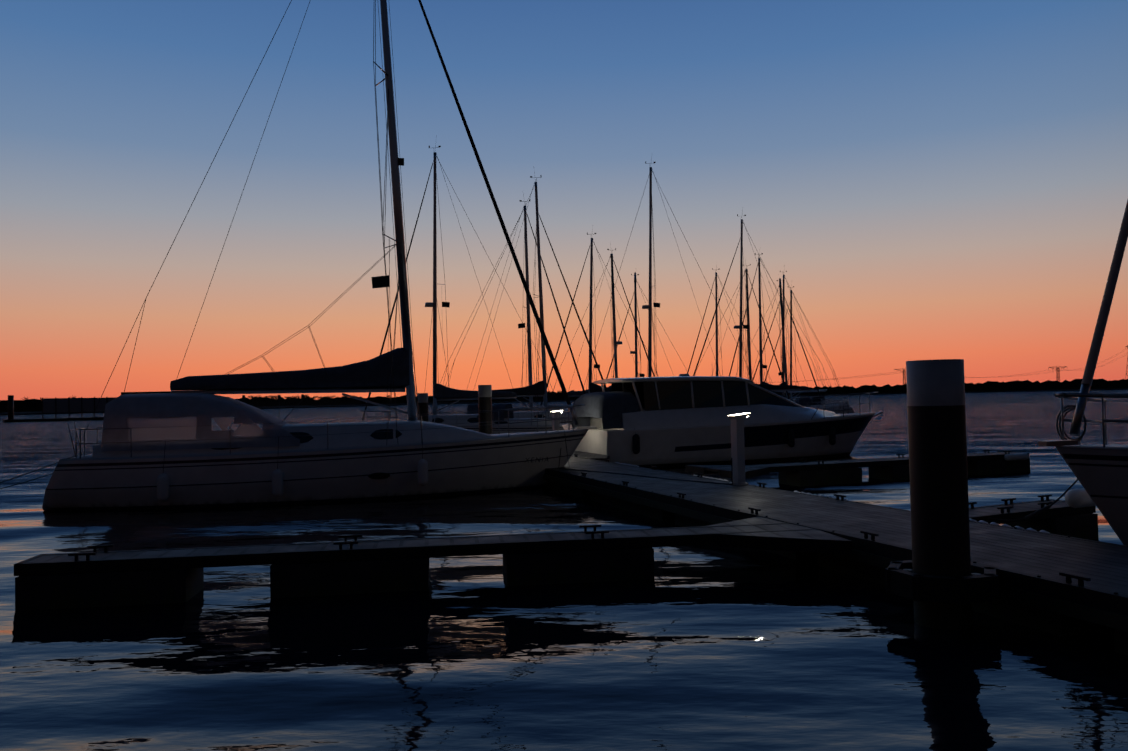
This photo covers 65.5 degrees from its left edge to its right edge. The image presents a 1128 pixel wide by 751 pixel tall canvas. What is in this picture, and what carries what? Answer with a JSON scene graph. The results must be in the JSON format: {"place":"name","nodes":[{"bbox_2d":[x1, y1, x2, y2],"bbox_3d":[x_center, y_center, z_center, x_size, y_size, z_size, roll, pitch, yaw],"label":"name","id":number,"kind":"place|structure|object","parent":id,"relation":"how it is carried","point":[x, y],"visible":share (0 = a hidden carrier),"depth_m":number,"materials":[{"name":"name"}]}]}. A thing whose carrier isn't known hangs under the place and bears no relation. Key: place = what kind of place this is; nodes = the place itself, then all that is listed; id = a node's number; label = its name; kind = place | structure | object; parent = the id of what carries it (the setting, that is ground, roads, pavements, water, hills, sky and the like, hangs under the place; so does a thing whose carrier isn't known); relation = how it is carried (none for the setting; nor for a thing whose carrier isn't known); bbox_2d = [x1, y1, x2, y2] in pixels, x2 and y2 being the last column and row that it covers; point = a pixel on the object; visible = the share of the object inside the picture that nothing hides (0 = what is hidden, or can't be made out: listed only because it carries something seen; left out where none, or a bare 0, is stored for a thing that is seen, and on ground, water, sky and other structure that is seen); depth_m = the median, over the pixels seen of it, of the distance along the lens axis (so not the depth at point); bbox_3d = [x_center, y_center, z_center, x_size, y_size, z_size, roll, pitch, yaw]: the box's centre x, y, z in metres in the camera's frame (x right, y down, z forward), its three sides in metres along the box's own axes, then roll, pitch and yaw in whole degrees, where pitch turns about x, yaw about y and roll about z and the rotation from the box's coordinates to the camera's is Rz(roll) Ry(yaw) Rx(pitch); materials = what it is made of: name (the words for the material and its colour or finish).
{"place":"outdoors","nodes":[
{"label":"outdoors","id":0,"kind":"place"},
{"bbox_2d":[0,390,1127,750],"bbox_3d":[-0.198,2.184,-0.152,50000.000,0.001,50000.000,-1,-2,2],"label":"water","id":1,"kind":"structure","parent":0,"point":[702,648],"depth_m":7.75,"materials":[{"name":"blue liquid"}]},
{"bbox_2d":[3,395,116,421],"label":"dock","id":2,"kind":"object","parent":1,"relation":"in","point":[55,405],"visible":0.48,"depth_m":175.77,"materials":[{"name":"concrete"}]},
{"bbox_2d":[42,0,596,510],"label":"sailing yacht","id":3,"kind":"object","parent":1,"relation":"on","point":[170,450],"visible":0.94,"depth_m":19.60,"materials":[{"name":"white"}]},
{"bbox_2d":[524,457,547,462],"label":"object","id":4,"kind":"object","parent":3,"relation":"attached to","point":[536,458],"visible":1,"depth_m":20.95,"materials":[{"name":"blue"}]},
{"bbox_2d":[417,393,428,421],"bbox_3d":[-6.664,2.900,41.613,0.500,4.123,0.500,-1,-2,2],"label":"pile","id":5,"kind":"object","parent":1,"relation":"in","point":[423,403],"visible":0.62,"depth_m":41.43,"materials":[{"name":"black wood"}]},
{"bbox_2d":[359,135,572,433],"bbox_3d":[-5.266,-4.214,44.680,11.700,16.350,3.564,-1,-2,9],"label":"yacht","id":6,"kind":"object","parent":1,"relation":"on","point":[441,392],"visible":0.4,"depth_m":44.41,"materials":[{"name":"white"}]},
{"bbox_2d":[478,385,491,433],"bbox_3d":[-2.904,2.495,32.605,0.500,4.282,0.500,-1,-2,2],"label":"pile","id":7,"kind":"object","parent":1,"relation":"in","point":[485,399],"visible":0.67,"depth_m":32.42,"materials":[{"name":"black wood"}]},
{"bbox_2d":[430,194,585,414],"bbox_3d":[-3.370,-3.331,51.008,10.700,14.850,3.254,-1,-2,6],"label":"yacht","id":8,"kind":"object","parent":1,"relation":"on","point":[474,408],"visible":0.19,"depth_m":50.78,"materials":[{"name":"blue"}]},
{"bbox_2d":[437,172,607,427],"bbox_3d":[-2.413,-3.895,49.403,11.400,15.850,3.471,-1,-2,1],"label":"yacht","id":9,"kind":"object","parent":1,"relation":"on","point":[537,389],"visible":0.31,"depth_m":49.24,"materials":[{"name":"white"}]},
{"bbox_2d":[570,451,609,460],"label":"pier","id":10,"kind":"structure","parent":1,"relation":"in","point":[584,455],"depth_m":25.77,"materials":[{"name":"concrete"}]},
{"bbox_2d":[551,410,563,430],"bbox_3d":[-0.200,1.741,26.724,0.354,1.354,0.300,-1,-2,-19],"label":"pedestal","id":11,"kind":"object","parent":10,"relation":"on","point":[555,424],"visible":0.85,"depth_m":26.62,"materials":[{"name":"white"}]},
{"bbox_2d":[536,229,658,413],"bbox_3d":[2.702,-2.997,58.714,10.200,14.350,3.100,-1,-2,11],"label":"yacht","id":12,"kind":"object","parent":1,"relation":"on","point":[593,387],"visible":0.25,"depth_m":58.87,"materials":[{"name":"blue"}]},
{"bbox_2d":[548,244,654,413],"bbox_3d":[2.729,-2.648,62.335,9.800,13.850,2.976,-1,-2,0],"label":"yacht","id":13,"kind":"object","parent":1,"relation":"on","point":[614,342],"visible":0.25,"depth_m":62.29,"materials":[{"name":"blue"}]},
{"bbox_2d":[606,272,687,378],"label":"yacht","id":14,"kind":"object","parent":1,"relation":"on","point":[636,335],"visible":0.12,"depth_m":71.80,"materials":[{"name":"blue"}]},
{"bbox_2d":[570,157,754,414],"bbox_3d":[6.458,-4.948,54.275,12.800,17.850,3.905,-1,-2,4],"label":"yacht","id":15,"kind":"object","parent":1,"relation":"on","point":[650,325],"visible":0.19,"depth_m":54.33,"materials":[{"name":"blue"}]},
{"bbox_2d":[571,374,882,468],"bbox_3d":[5.623,1.426,29.285,12.125,3.780,3.542,-1,-2,-19],"label":"motor yacht","id":16,"kind":"object","parent":1,"relation":"on","point":[681,420],"visible":0.88,"depth_m":27.53,"materials":[{"name":"white plastic"}]},
{"bbox_2d":[688,268,771,383],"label":"yacht","id":17,"kind":"object","parent":1,"relation":"on","point":[716,313],"visible":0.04,"depth_m":76.55,"materials":[{"name":"blue"}]},
{"bbox_2d":[695,261,792,399],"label":"yacht","id":18,"kind":"object","parent":1,"relation":"on","point":[748,347],"visible":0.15,"depth_m":71.10,"materials":[{"name":"blue"}]},
{"bbox_2d":[693,210,838,413],"bbox_3d":[13.856,-4.098,63.581,11.800,16.350,3.596,-1,-2,3],"label":"yacht","id":19,"kind":"object","parent":1,"relation":"on","point":[740,326],"visible":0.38,"depth_m":63.58,"materials":[{"name":"blue"}]},
{"bbox_2d":[737,278,823,400],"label":"yacht","id":20,"kind":"object","parent":1,"relation":"on","point":[784,348],"visible":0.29,"depth_m":77.28,"materials":[{"name":"blue"}]},
{"bbox_2d":[729,253,846,413],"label":"yacht","id":21,"kind":"object","parent":1,"relation":"on","point":[803,402],"visible":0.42,"depth_m":71.77,"materials":[{"name":"blue"}]},
{"bbox_2d":[752,265,854,413],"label":"yacht","id":22,"kind":"object","parent":1,"relation":"on","point":[849,409],"visible":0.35,"depth_m":78.72,"materials":[{"name":"blue"}]},
{"bbox_2d":[764,286,849,406],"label":"yacht","id":23,"kind":"object","parent":1,"relation":"on","point":[791,327],"visible":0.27,"depth_m":86.20,"materials":[{"name":"blue"}]},
{"bbox_2d":[543,456,1127,654],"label":"walkway","id":24,"kind":"structure","parent":1,"relation":"in","point":[1037,591],"depth_m":10.27,"materials":[{"name":"grey wood"}]},
{"bbox_2d":[0,431,732,488],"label":"xenia mooring lines","id":25,"kind":"object","parent":24,"relation":"on","point":[558,468],"visible":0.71,"depth_m":18.62,"materials":[{"name":"grey fabric"}]},
{"bbox_2d":[14,516,851,610],"bbox_3d":[-1.468,2.293,10.595,9.322,0.742,2.450,-1,-2,-8],"label":"finger","id":26,"kind":"object","parent":24,"relation":"on","point":[95,578],"visible":0.9,"depth_m":10.18},
{"bbox_2d":[728,413,749,485],"bbox_3d":[3.343,1.392,16.664,0.354,1.354,0.300,-1,-2,-19],"label":"pedestal","id":27,"kind":"object","parent":24,"relation":"on","point":[737,444],"visible":0.96,"depth_m":16.56,"materials":[{"name":"white"}]},
{"bbox_2d":[574,454,1090,585],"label":"dock cleats","id":28,"kind":"object","parent":24,"relation":"on","point":[1081,579],"visible":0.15,"depth_m":11.32,"materials":[{"name":"black"}]},
{"bbox_2d":[685,449,1029,486],"bbox_3d":[7.840,2.413,22.100,9.388,0.742,2.600,-1,-2,-20],"label":"finger","id":29,"kind":"object","parent":1,"relation":"on","point":[815,473],"visible":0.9,"depth_m":21.51},
{"bbox_2d":[885,359,998,629],"bbox_3d":[3.569,1.846,8.300,0.971,3.980,0.971,-1,-2,-19],"label":"pile","id":30,"kind":"object","parent":1,"relation":"in","point":[941,580],"visible":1,"depth_m":8.10,"materials":[{"name":"black wood"}]},
{"bbox_2d":[969,494,1098,539],"bbox_3d":[6.418,2.181,12.536,2.655,0.742,0.800,0,-2,-26],"label":"finger dock","id":31,"kind":"object","parent":1,"relation":"on","point":[1061,517],"visible":0.56,"depth_m":12.51,"materials":[{"name":"concrete"}]},
{"bbox_2d":[1038,200,1127,545],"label":"yacht","id":32,"kind":"object","parent":1,"relation":"on","point":[1100,471],"visible":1,"depth_m":10.72,"materials":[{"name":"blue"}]},
{"bbox_2d":[988,479,1095,520],"bbox_3d":[6.707,1.501,11.553,2.807,0.705,0.916,0,-2,-38],"label":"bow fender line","id":33,"kind":"object","parent":32,"relation":"attached to","point":[1078,498],"visible":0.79,"depth_m":12.24,"materials":[{"name":"white"}]},
{"bbox_2d":[0,388,1127,415],"bbox_3d":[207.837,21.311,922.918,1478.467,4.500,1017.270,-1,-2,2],"label":"shore","id":34,"kind":"structure","parent":0,"point":[259,407],"depth_m":780.83,"materials":[{"name":"black"}]},
{"bbox_2d":[121,391,169,394],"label":"shore building","id":35,"kind":"structure","parent":34,"relation":"on","point":[122,393],"depth_m":468.94,"materials":[{"name":"black"}]},
{"bbox_2d":[252,396,266,402],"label":"tree","id":36,"kind":"object","parent":34,"relation":"on","point":[265,397],"visible":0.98,"depth_m":610.09,"materials":[{"name":"black plant"}]},
{"bbox_2d":[0,379,1127,411],"bbox_3d":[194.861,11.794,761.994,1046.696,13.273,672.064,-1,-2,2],"label":"woodland","id":37,"kind":"object","parent":34,"relation":"on","point":[1023,385],"visible":0.25,"depth_m":935.04,"materials":[{"name":"green"}]},
{"bbox_2d":[767,345,1127,384],"bbox_3d":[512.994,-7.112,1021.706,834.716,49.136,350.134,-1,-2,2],"label":"power line","id":38,"kind":"object","parent":34,"relation":"on","point":[1057,371],"visible":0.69,"depth_m":1107.44,"materials":[{"name":"grey metal"}]},
{"bbox_2d":[0,0,1127,399],"label":"sky","id":39,"kind":"structure","parent":0,"point":[927,179],"materials":[{"name":"blue"}]}
]}

